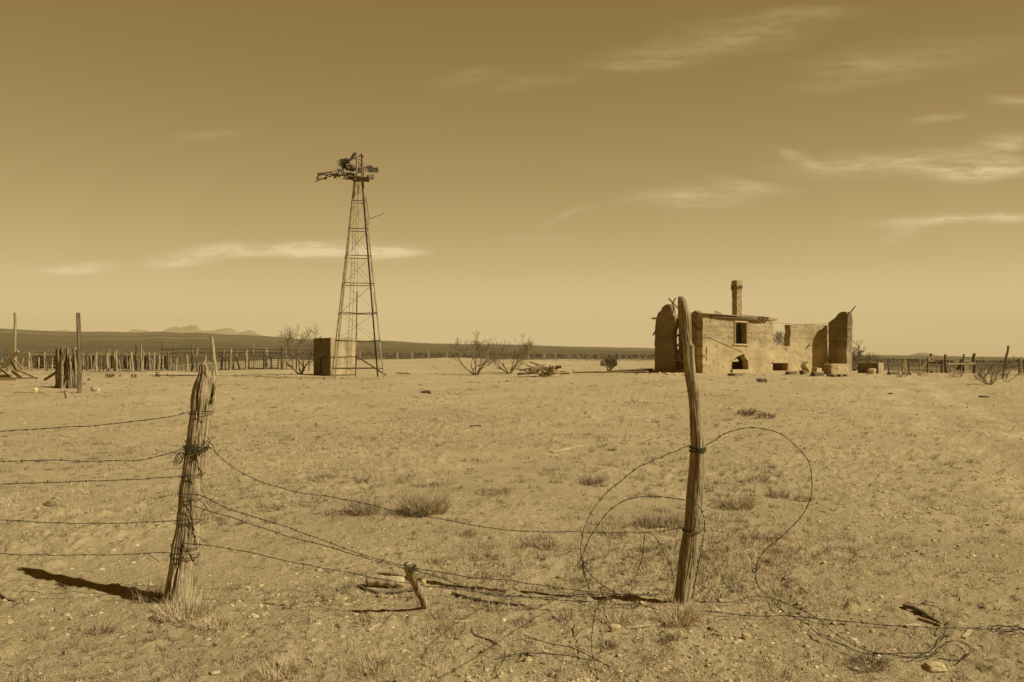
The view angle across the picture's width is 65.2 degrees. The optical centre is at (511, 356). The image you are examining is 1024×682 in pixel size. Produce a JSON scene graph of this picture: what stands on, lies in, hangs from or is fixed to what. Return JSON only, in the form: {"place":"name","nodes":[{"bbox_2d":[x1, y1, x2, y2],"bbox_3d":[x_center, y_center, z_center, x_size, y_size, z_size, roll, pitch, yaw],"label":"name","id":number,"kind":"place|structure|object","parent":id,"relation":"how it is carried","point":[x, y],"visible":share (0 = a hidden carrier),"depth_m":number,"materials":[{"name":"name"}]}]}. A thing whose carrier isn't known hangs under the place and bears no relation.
{"place":"outdoors","nodes":[
{"label":"outdoors","id":0,"kind":"place"},
{"bbox_2d":[55,325,360,340],"bbox_3d":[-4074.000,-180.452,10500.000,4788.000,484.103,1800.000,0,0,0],"label":"mountains","id":1,"kind":"structure","parent":0,"point":[195,329],"depth_m":10432.03,"materials":[{"name":"stone"}]},
{"bbox_2d":[0,329,1023,681],"bbox_3d":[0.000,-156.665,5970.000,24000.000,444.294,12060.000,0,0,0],"label":"ground","id":2,"kind":"structure","parent":0,"point":[936,399],"depth_m":8.24,"materials":[{"name":"soil"}]},
{"bbox_2d":[0,350,19,372],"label":"fallen board","id":3,"kind":"object","parent":2,"relation":"on","point":[11,358],"visible":1,"depth_m":36.79,"materials":[{"name":"brown wood"}]},
{"bbox_2d":[13,312,16,374],"bbox_3d":[-24.855,-0.578,40.001,0.184,3.268,0.150,0,0,0],"label":"tall post","id":4,"kind":"object","parent":2,"relation":"on","point":[14,332],"visible":0.7,"depth_m":39.96,"materials":[{"name":"brown wood"}]},
{"bbox_2d":[3,377,38,378],"bbox_3d":[-20.785,0.905,33.850,1.719,0.099,0.049,0,0,10],"label":"fallen board","id":5,"kind":"object","parent":2,"relation":"on","point":[22,378],"visible":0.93,"depth_m":33.81,"materials":[{"name":"brown wood"}]},
{"bbox_2d":[23,628,51,641],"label":"grass clump","id":6,"kind":"object","parent":2,"relation":"on","point":[41,633],"visible":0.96,"depth_m":4.55,"materials":[{"name":"plant"}]},
{"bbox_2d":[27,348,54,365],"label":"bare tree","id":7,"kind":"object","parent":2,"relation":"on","point":[40,352],"visible":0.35,"depth_m":57.58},
{"bbox_2d":[43,501,56,505],"bbox_3d":[-4.905,1.558,8.493,0.132,0.056,0.094,0,0,0],"label":"stone","id":8,"kind":"object","parent":2,"relation":"on","point":[49,503],"visible":0.98,"depth_m":8.46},
{"bbox_2d":[54,346,76,388],"bbox_3d":[-15.949,0.402,28.566,1.091,1.589,0.545,0,0,0],"label":"stick bundle","id":9,"kind":"object","parent":2,"relation":"on","point":[64,370],"visible":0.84,"depth_m":28.50,"materials":[{"name":"brown wood"}]},
{"bbox_2d":[76,313,81,392],"bbox_3d":[-13.907,-0.044,25.691,0.153,2.740,0.145,0,0,-39],"label":"tall post","id":10,"kind":"object","parent":2,"relation":"on","point":[79,357],"visible":0.89,"depth_m":25.66,"materials":[{"name":"brown wood"}]},
{"bbox_2d":[1,344,191,371],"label":"stick fence","id":11,"kind":"object","parent":2,"relation":"on","point":[115,360],"visible":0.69,"depth_m":45.43,"materials":[{"name":"brown wood"}]},
{"bbox_2d":[28,352,168,368],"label":"plank corral","id":12,"kind":"object","parent":2,"relation":"on","point":[125,360],"visible":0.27,"depth_m":49.98,"materials":[{"name":"brown wood"}]},
{"bbox_2d":[84,618,120,634],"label":"grass clump","id":13,"kind":"object","parent":2,"relation":"on","point":[104,629],"visible":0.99,"depth_m":4.65,"materials":[{"name":"plant"}]},
{"bbox_2d":[130,579,164,603],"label":"grass clump","id":14,"kind":"object","parent":2,"relation":"on","point":[158,595],"visible":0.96,"depth_m":5.27,"materials":[{"name":"plant"}]},
{"bbox_2d":[149,360,220,607],"bbox_3d":[-2.149,0.872,5.239,0.424,1.708,0.361,0,0,-26],"label":"fence post","id":15,"kind":"object","parent":2,"relation":"on","point":[182,576],"visible":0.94,"depth_m":5.25,"materials":[{"name":"brown wood"}]},
{"bbox_2d":[0,551,193,556],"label":"barbed wire","id":16,"kind":"object","parent":15,"relation":"attached to","point":[163,552],"visible":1,"depth_m":5.15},
{"bbox_2d":[0,474,199,484],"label":"barbed wire","id":17,"kind":"object","parent":15,"relation":"attached to","point":[185,475],"visible":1,"depth_m":5.23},
{"bbox_2d":[2,519,198,523],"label":"barbed wire","id":18,"kind":"object","parent":15,"relation":"attached to","point":[162,521],"visible":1,"depth_m":5.18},
{"bbox_2d":[0,446,203,462],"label":"barbed wire","id":19,"kind":"object","parent":15,"relation":"attached to","point":[21,460],"visible":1,"depth_m":5.25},
{"bbox_2d":[0,410,211,431],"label":"barbed wire","id":20,"kind":"object","parent":15,"relation":"attached to","point":[26,429],"visible":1,"depth_m":5.29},
{"bbox_2d":[182,493,402,566],"bbox_3d":[-1.383,1.090,5.058,1.561,0.410,0.033,0,0,11],"label":"barbed wire","id":21,"kind":"object","parent":15,"relation":"attached to","point":[291,528],"visible":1,"depth_m":5.06,"materials":[{"name":"metal"}]},
{"bbox_2d":[183,503,403,568],"bbox_3d":[-1.380,1.133,5.062,1.545,0.361,0.029,0,0,10],"label":"barbed wire","id":22,"kind":"object","parent":15,"relation":"attached to","point":[290,537],"visible":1,"depth_m":5.07,"materials":[{"name":"metal"}]},
{"bbox_2d":[182,543,646,607],"bbox_3d":[-0.448,1.434,5.151,3.364,0.472,0.030,0,0,0],"label":"barbed wire","id":23,"kind":"object","parent":15,"relation":"attached to","point":[354,573],"visible":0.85,"depth_m":5.15,"materials":[{"name":"metal"}]},
{"bbox_2d":[203,446,693,533],"bbox_3d":[-0.412,0.866,5.198,3.233,0.564,0.030,0,0,2],"label":"barbed wire","id":24,"kind":"object","parent":15,"relation":"attached to","point":[325,495],"visible":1,"depth_m":5.20,"materials":[{"name":"metal"}]},
{"bbox_2d":[143,587,228,622],"bbox_3d":[-2.027,1.529,4.938,0.504,0.156,0.533,0,0,0],"label":"grass clump","id":25,"kind":"object","parent":2,"relation":"on","point":[174,614],"visible":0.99,"depth_m":4.92,"materials":[{"name":"plant"}]},
{"bbox_2d":[189,608,238,635],"bbox_3d":[-1.751,1.548,4.723,0.317,0.112,0.334,0,0,-26],"label":"grass clump","id":26,"kind":"object","parent":2,"relation":"on","point":[229,622],"visible":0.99,"depth_m":4.71,"materials":[{"name":"plant"}]},
{"bbox_2d":[210,336,217,374],"bbox_3d":[-14.901,0.019,40.002,0.419,2.108,0.188,0,0,0],"label":"tall post","id":27,"kind":"object","parent":2,"relation":"on","point":[213,354],"visible":0.83,"depth_m":39.93,"materials":[{"name":"brown wood"}]},
{"bbox_2d":[161,342,313,371],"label":"wooden fence","id":28,"kind":"object","parent":2,"relation":"on","point":[231,361],"visible":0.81,"depth_m":43.96,"materials":[{"name":"wood"}]},
{"bbox_2d":[251,652,305,681],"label":"grass clump","id":29,"kind":"object","parent":2,"relation":"on","point":[286,665],"visible":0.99,"depth_m":4.02,"materials":[{"name":"plant"}]},
{"bbox_2d":[278,324,321,374],"bbox_3d":[-10.431,-0.363,39.513,2.243,2.652,2.249,0,0,0],"label":"bare tree","id":30,"kind":"object","parent":2,"relation":"on","point":[290,348],"visible":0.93,"depth_m":39.25,"materials":[{"name":"plant"}]},
{"bbox_2d":[292,497,321,506],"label":"grass clump","id":31,"kind":"object","parent":2,"relation":"on","point":[301,505],"visible":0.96,"depth_m":8.62,"materials":[{"name":"plant"}]},
{"bbox_2d":[307,471,338,481],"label":"grass clump","id":32,"kind":"object","parent":2,"relation":"on","point":[322,475],"visible":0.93,"depth_m":10.22,"materials":[{"name":"plant"}]},
{"bbox_2d":[313,338,355,375],"bbox_3d":[-8.812,0.056,39.677,1.589,1.965,1.619,0,0,44],"label":"water tank","id":33,"kind":"object","parent":2,"relation":"on","point":[323,354],"visible":0.8,"depth_m":39.15,"materials":[{"name":"concrete"}]},
{"bbox_2d":[315,152,385,379],"bbox_3d":[-7.276,-4.058,35.910,3.012,10.298,2.196,0,0,-16],"label":"windmill","id":34,"kind":"object","parent":2,"relation":"on","point":[342,163],"visible":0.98,"depth_m":35.77,"materials":[{"name":"metal"}]},
{"bbox_2d":[350,474,370,482],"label":"grass clump","id":35,"kind":"object","parent":2,"relation":"on","point":[357,478],"visible":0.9,"depth_m":10.00,"materials":[{"name":"plant"}]},
{"bbox_2d":[332,490,390,515],"bbox_3d":[-1.511,1.470,8.117,0.590,0.258,0.614,0,0,37],"label":"grass clump","id":36,"kind":"object","parent":2,"relation":"on","point":[358,509],"visible":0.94,"depth_m":8.08,"materials":[{"name":"plant"}]},
{"bbox_2d":[346,646,403,674],"bbox_3d":[-0.706,1.548,4.101,0.283,0.113,0.269,0,0,19],"label":"grass clump","id":37,"kind":"object","parent":2,"relation":"on","point":[372,663],"visible":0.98,"depth_m":4.11,"materials":[{"name":"plant"}]},
{"bbox_2d":[365,575,404,587],"bbox_3d":[-0.887,1.574,5.603,0.282,0.085,0.083,0,0,6],"label":"wood chunk","id":38,"kind":"object","parent":2,"relation":"on","point":[373,582],"visible":0.91,"depth_m":5.58,"materials":[{"name":"wood"}]},
{"bbox_2d":[357,584,413,593],"bbox_3d":[-0.881,1.602,5.502,0.433,0.028,0.115,0,0,12],"label":"stick","id":39,"kind":"object","parent":2,"relation":"on","point":[368,589],"visible":0.91,"depth_m":5.48,"materials":[{"name":"brown wood"}]},
{"bbox_2d":[404,561,429,608],"bbox_3d":[-0.589,1.463,5.016,0.091,0.411,0.292,0,0,17],"label":"fence stub","id":40,"kind":"object","parent":2,"relation":"on","point":[411,575],"visible":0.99,"depth_m":4.96,"materials":[{"name":"brown wood"}]},
{"bbox_2d":[412,568,653,595],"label":"barbed wire","id":41,"kind":"object","parent":40,"relation":"attached to","point":[469,577],"visible":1,"depth_m":5.01,"materials":[{"name":"metal"}]},
{"bbox_2d":[417,570,660,598],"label":"barbed wire","id":42,"kind":"object","parent":40,"relation":"attached to","point":[432,575],"visible":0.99,"depth_m":5.02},
{"bbox_2d":[389,483,462,516],"bbox_3d":[-0.857,1.452,8.161,0.894,0.296,0.821,0,0,0],"label":"grass clump","id":43,"kind":"object","parent":2,"relation":"on","point":[428,507],"visible":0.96,"depth_m":8.10,"materials":[{"name":"plant"}]},
{"bbox_2d":[427,607,448,618],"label":"grass clump","id":44,"kind":"object","parent":2,"relation":"on","point":[438,617],"visible":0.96,"depth_m":4.90,"materials":[{"name":"plant"}]},
{"bbox_2d":[449,331,501,374],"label":"bare shrub","id":45,"kind":"object","parent":2,"relation":"on","point":[484,351],"visible":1,"depth_m":40.20,"materials":[{"name":"plant"}]},
{"bbox_2d":[451,592,523,605],"bbox_3d":[-0.185,1.605,5.259,0.595,0.049,0.100,0,0,35],"label":"stick","id":46,"kind":"object","parent":2,"relation":"on","point":[476,599],"visible":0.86,"depth_m":5.22,"materials":[{"name":"brown wood"}]},
{"bbox_2d":[471,627,505,667],"bbox_3d":[-0.111,1.587,4.388,0.104,0.029,0.681,0,0,-16],"label":"dry root","id":47,"kind":"object","parent":2,"relation":"on","point":[489,640],"visible":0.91,"depth_m":4.46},
{"bbox_2d":[475,484,512,495],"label":"grass clump","id":48,"kind":"object","parent":2,"relation":"on","point":[493,492],"visible":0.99,"depth_m":9.28,"materials":[{"name":"plant"}]},
{"bbox_2d":[359,351,645,361],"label":"post and wire fence","id":49,"kind":"object","parent":2,"relation":"on","point":[555,354],"visible":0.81,"depth_m":61.98,"materials":[{"name":"brown wood"}]},
{"bbox_2d":[480,333,535,373],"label":"bare shrub","id":50,"kind":"object","parent":2,"relation":"on","point":[523,352],"visible":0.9,"depth_m":43.14,"materials":[{"name":"plant"}]},
{"bbox_2d":[0,349,1022,362],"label":"desert scrub","id":51,"kind":"object","parent":2,"relation":"on","point":[419,354],"visible":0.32,"depth_m":193.83,"materials":[{"name":"plant"}]},
{"bbox_2d":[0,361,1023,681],"bbox_3d":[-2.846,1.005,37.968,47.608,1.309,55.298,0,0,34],"label":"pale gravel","id":52,"kind":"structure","parent":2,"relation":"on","point":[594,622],"depth_m":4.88,"materials":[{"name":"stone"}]},
{"bbox_2d":[0,361,1023,681],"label":"dry grass","id":53,"kind":"structure","parent":2,"relation":"on","point":[644,661],"depth_m":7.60,"materials":[{"name":"plant"}]},
{"bbox_2d":[0,362,1023,681],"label":"dark weeds","id":54,"kind":"object","parent":2,"relation":"on","point":[284,620],"visible":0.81,"depth_m":6.36,"materials":[{"name":"plant"}]},
{"bbox_2d":[1,359,1022,681],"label":"clods","id":55,"kind":"object","parent":2,"relation":"on","point":[467,677],"visible":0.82,"depth_m":4.92,"materials":[{"name":"soil"}]},
{"bbox_2d":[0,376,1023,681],"bbox_3d":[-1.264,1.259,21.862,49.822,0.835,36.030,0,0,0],"label":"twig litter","id":56,"kind":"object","parent":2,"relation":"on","point":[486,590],"visible":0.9,"depth_m":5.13,"materials":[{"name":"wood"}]},
{"bbox_2d":[513,611,536,627],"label":"grass clump","id":57,"kind":"object","parent":2,"relation":"on","point":[522,618],"visible":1,"depth_m":4.83,"materials":[{"name":"plant"}]},
{"bbox_2d":[527,536,557,550],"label":"grass clump","id":58,"kind":"object","parent":2,"relation":"on","point":[545,544],"visible":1,"depth_m":6.66,"materials":[{"name":"plant"}]},
{"bbox_2d":[494,651,594,660],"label":"barbed wire","id":59,"kind":"object","parent":2,"relation":"on","point":[509,655],"visible":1,"depth_m":4.20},
{"bbox_2d":[550,445,582,452],"bbox_3d":[0.896,1.502,13.064,0.060,0.048,0.856,0,0,38],"label":"stick","id":60,"kind":"object","parent":2,"relation":"on","point":[558,450],"visible":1,"depth_m":13.02,"materials":[{"name":"brown wood"}]},
{"bbox_2d":[524,635,610,666],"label":"barbed wire","id":61,"kind":"object","parent":2,"relation":"on","point":[566,646],"visible":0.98,"depth_m":4.34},
{"bbox_2d":[576,474,605,484],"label":"grass clump","id":62,"kind":"object","parent":2,"relation":"on","point":[590,480],"visible":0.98,"depth_m":9.84,"materials":[{"name":"plant"}]},
{"bbox_2d":[600,355,616,370],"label":"green bush","id":63,"kind":"object","parent":2,"relation":"on","point":[610,362],"visible":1,"depth_m":44.43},
{"bbox_2d":[595,636,622,649],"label":"grass clump","id":64,"kind":"object","parent":2,"relation":"on","point":[612,645],"visible":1,"depth_m":4.45,"materials":[{"name":"plant"}]},
{"bbox_2d":[609,624,620,631],"bbox_3d":[0.598,1.579,4.652,0.072,0.043,0.048,0,0,0],"label":"stone","id":65,"kind":"object","parent":2,"relation":"on","point":[614,627],"visible":1,"depth_m":4.63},
{"bbox_2d":[599,606,640,629],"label":"grass clump","id":66,"kind":"object","parent":2,"relation":"on","point":[606,616],"visible":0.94,"depth_m":4.84,"materials":[{"name":"plant"}]},
{"bbox_2d":[584,565,665,611],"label":"barbed wire","id":67,"kind":"object","parent":2,"relation":"on","point":[613,591],"visible":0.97,"depth_m":5.21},
{"bbox_2d":[579,445,690,679],"bbox_3d":[0.502,1.086,4.543,0.545,1.063,1.650,0,0,30],"label":"barbed wire","id":68,"kind":"object","parent":2,"relation":"on","point":[582,564],"visible":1,"depth_m":4.29,"materials":[{"name":"metal"}]},
{"bbox_2d":[627,624,650,628],"bbox_3d":[0.748,1.589,4.712,0.144,0.017,0.020,0,0,-4],"label":"stick","id":69,"kind":"object","parent":2,"relation":"on","point":[648,625],"visible":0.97,"depth_m":4.71,"materials":[{"name":"brown wood"}]},
{"bbox_2d":[632,506,684,528],"bbox_3d":[1.406,1.513,7.563,0.643,0.181,0.629,0,0,34],"label":"grass clump","id":70,"kind":"object","parent":2,"relation":"on","point":[648,520],"visible":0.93,"depth_m":7.52,"materials":[{"name":"plant"}]},
{"bbox_2d":[643,532,673,582],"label":"barbed wire","id":71,"kind":"object","parent":2,"relation":"on","point":[663,552],"visible":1,"depth_m":5.10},
{"bbox_2d":[654,628,680,643],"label":"grass clump","id":72,"kind":"object","parent":2,"relation":"on","point":[670,637],"visible":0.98,"depth_m":4.47,"materials":[{"name":"plant"}]},
{"bbox_2d":[649,599,708,627],"bbox_3d":[0.993,1.545,4.842,0.415,0.137,0.399,0,0,30],"label":"grass clump","id":73,"kind":"object","parent":2,"relation":"on","point":[686,616],"visible":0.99,"depth_m":4.84,"materials":[{"name":"plant"}]},
{"bbox_2d":[673,296,706,603],"bbox_3d":[1.156,0.655,5.220,0.225,2.103,0.125,0,0,0],"label":"fence post","id":74,"kind":"object","parent":2,"relation":"on","point":[688,553],"visible":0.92,"depth_m":5.19,"materials":[{"name":"brown wood"}]},
{"bbox_2d":[583,495,704,599],"bbox_3d":[0.837,1.220,5.072,0.799,0.687,0.098,0,0,-4],"label":"barbed wire","id":75,"kind":"object","parent":74,"relation":"attached to","point":[667,499],"visible":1,"depth_m":5.08,"materials":[{"name":"metal"}]},
{"bbox_2d":[706,427,970,661],"bbox_3d":[1.889,1.029,4.736,0.613,1.158,1.464,0,0,-32],"label":"barbed wire","id":76,"kind":"object","parent":74,"relation":"attached to","point":[908,657],"visible":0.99,"depth_m":5.13,"materials":[{"name":"metal"}]},
{"bbox_2d":[709,492,757,509],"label":"grass clump","id":77,"kind":"object","parent":2,"relation":"on","point":[731,503],"visible":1,"depth_m":8.41,"materials":[{"name":"plant"}]},
{"bbox_2d":[741,633,750,639],"bbox_3d":[1.331,1.592,4.545,0.052,0.040,0.037,0,0,0],"label":"stone","id":78,"kind":"object","parent":2,"relation":"on","point":[746,636],"visible":1,"depth_m":4.53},
{"bbox_2d":[735,408,759,415],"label":"dry bush","id":79,"kind":"object","parent":2,"relation":"on","point":[746,412],"visible":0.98,"depth_m":18.64,"materials":[{"name":"plant"}]},
{"bbox_2d":[651,280,855,372],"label":"ruined house","id":80,"kind":"structure","parent":2,"relation":"on","point":[736,342],"depth_m":44.38,"materials":[{"name":"beige stone"}]},
{"bbox_2d":[733,321,748,345],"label":"window frame","id":81,"kind":"structure","parent":80,"relation":"in","point":[746,322],"depth_m":43.24,"materials":[{"name":"brown wood"}]},
{"bbox_2d":[737,474,772,485],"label":"grass clump","id":82,"kind":"object","parent":2,"relation":"on","point":[757,481],"visible":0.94,"depth_m":9.90,"materials":[{"name":"plant"}]},
{"bbox_2d":[755,412,775,418],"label":"dry bush","id":83,"kind":"object","parent":2,"relation":"on","point":[765,415],"visible":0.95,"depth_m":18.14,"materials":[{"name":"plant"}]},
{"bbox_2d":[764,486,791,498],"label":"grass clump","id":84,"kind":"object","parent":2,"relation":"on","point":[773,495],"visible":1,"depth_m":9.04,"materials":[{"name":"plant"}]},
{"bbox_2d":[773,331,784,345],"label":"bare tree","id":85,"kind":"object","parent":2,"relation":"on","point":[779,340],"visible":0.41,"depth_m":55.76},
{"bbox_2d":[792,492,815,501],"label":"grass clump","id":86,"kind":"object","parent":2,"relation":"on","point":[803,498],"visible":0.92,"depth_m":8.83,"materials":[{"name":"plant"}]},
{"bbox_2d":[800,362,812,371],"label":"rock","id":87,"kind":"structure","parent":2,"relation":"on","point":[807,366],"depth_m":43.26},
{"bbox_2d":[695,595,943,654],"bbox_3d":[1.810,1.574,4.747,0.525,0.058,1.392,0,0,-40],"label":"barbed wire","id":88,"kind":"object","parent":2,"relation":"on","point":[855,645],"visible":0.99,"depth_m":4.70,"materials":[{"name":"metal"}]},
{"bbox_2d":[823,364,847,374],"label":"plinth","id":89,"kind":"structure","parent":2,"relation":"on","point":[833,369],"depth_m":39.39,"materials":[{"name":"concrete"}]},
{"bbox_2d":[701,609,1020,631],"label":"barbed wire","id":90,"kind":"object","parent":2,"relation":"on","point":[991,628],"visible":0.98,"depth_m":4.74,"materials":[{"name":"metal"}]},
{"bbox_2d":[852,340,879,370],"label":"bare tree","id":91,"kind":"object","parent":2,"relation":"on","point":[858,356],"visible":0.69,"depth_m":46.69,"materials":[{"name":"plant"}]},
{"bbox_2d":[843,650,890,672],"bbox_3d":[1.844,1.568,4.131,0.284,0.066,0.277,0,0,0],"label":"grass clump","id":92,"kind":"object","parent":2,"relation":"on","point":[865,662],"visible":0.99,"depth_m":4.14,"materials":[{"name":"plant"}]},
{"bbox_2d":[857,363,883,372],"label":"water trough","id":93,"kind":"object","parent":2,"relation":"on","point":[865,367],"visible":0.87,"depth_m":40.96,"materials":[{"name":"concrete"}]},
{"bbox_2d":[867,368,875,373],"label":"rock","id":94,"kind":"object","parent":2,"relation":"on","point":[871,371],"visible":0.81,"depth_m":40.02,"materials":[{"name":"stone"}]},
{"bbox_2d":[903,603,941,623],"bbox_3d":[2.528,1.578,4.913,0.054,0.036,0.328,0,0,-13],"label":"stick","id":95,"kind":"object","parent":2,"relation":"on","point":[915,608],"visible":1,"depth_m":4.95,"materials":[{"name":"brown wood"}]},
{"bbox_2d":[907,603,944,658],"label":"barbed wire","id":96,"kind":"object","parent":2,"relation":"on","point":[944,628],"visible":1,"depth_m":4.53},
{"bbox_2d":[920,353,933,372],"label":"broken gate","id":97,"kind":"structure","parent":2,"relation":"on","point":[923,365],"depth_m":44.71,"materials":[{"name":"brown wood"}]},
{"bbox_2d":[918,617,942,625],"bbox_3d":[2.512,1.592,4.804,0.017,0.023,0.163,0,0,-22],"label":"stick","id":98,"kind":"object","parent":2,"relation":"on","point":[925,619],"visible":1,"depth_m":4.81,"materials":[{"name":"brown wood"}]},
{"bbox_2d":[922,661,946,672],"bbox_3d":[2.162,1.590,4.099,0.109,0.046,0.076,0,0,0],"label":"rock","id":99,"kind":"object","parent":2,"relation":"on","point":[935,666],"visible":0.97,"depth_m":4.07,"materials":[{"name":"stone"}]},
{"bbox_2d":[888,353,1023,372],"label":"pole fence","id":100,"kind":"object","parent":2,"relation":"on","point":[961,363],"visible":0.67,"depth_m":43.00,"materials":[{"name":"brown wood"}]},
{"bbox_2d":[948,370,964,376],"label":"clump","id":101,"kind":"object","parent":2,"relation":"on","point":[957,374],"visible":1,"depth_m":37.20,"materials":[{"name":"plant"}]},
{"bbox_2d":[953,359,971,368],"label":"cattle panel","id":102,"kind":"object","parent":2,"relation":"on","point":[958,366],"visible":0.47,"depth_m":47.98,"materials":[{"name":"brown wood"}]},
{"bbox_2d":[970,361,1009,384],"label":"bare shrub","id":103,"kind":"object","parent":2,"relation":"on","point":[979,373],"visible":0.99,"depth_m":30.95,"materials":[{"name":"plant"}]},
{"bbox_2d":[1001,346,1008,376],"bbox_3d":[22.762,0.300,36.931,0.376,1.608,0.110,0,0,0],"label":"leaning post","id":104,"kind":"object","parent":2,"relation":"on","point":[1006,355],"visible":0.72,"depth_m":36.90,"materials":[{"name":"brown wood"}]},
{"bbox_2d":[990,356,1022,381],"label":"bare shrub","id":105,"kind":"object","parent":2,"relation":"on","point":[1009,368],"visible":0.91,"depth_m":33.23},
{"bbox_2d":[989,625,1023,634],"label":"wire knot","id":106,"kind":"object","parent":2,"relation":"on","point":[1007,631],"visible":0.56,"depth_m":4.57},
{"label":"weathered board","id":107,"kind":"object","parent":2,"relation":"on","visible":0},
{"bbox_2d":[531,371,566,373],"bbox_3d":[1.728,0.725,37.418,1.833,0.130,0.061,0,0,-23],"label":"weathered board","id":108,"kind":"object","parent":107,"relation":"on","point":[534,372],"visible":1,"depth_m":37.42,"materials":[{"name":"grey wood"}]},
{"bbox_2d":[0,0,1023,356],"label":"sky","id":109,"kind":"structure","parent":0,"point":[553,172],"materials":[{"name":"beige"}]},
{"bbox_2d":[810,372,823,375],"bbox_3d":[14.303,0.821,37.477,0.532,0.223,0.425,0,0,-5],"label":"stone block","id":110,"kind":"object","parent":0,"point":[816,373],"depth_m":37.29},
{"bbox_2d":[912,353,938,355],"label":"hill","id":111,"kind":"structure","parent":0,"point":[923,354],"depth_m":3577.13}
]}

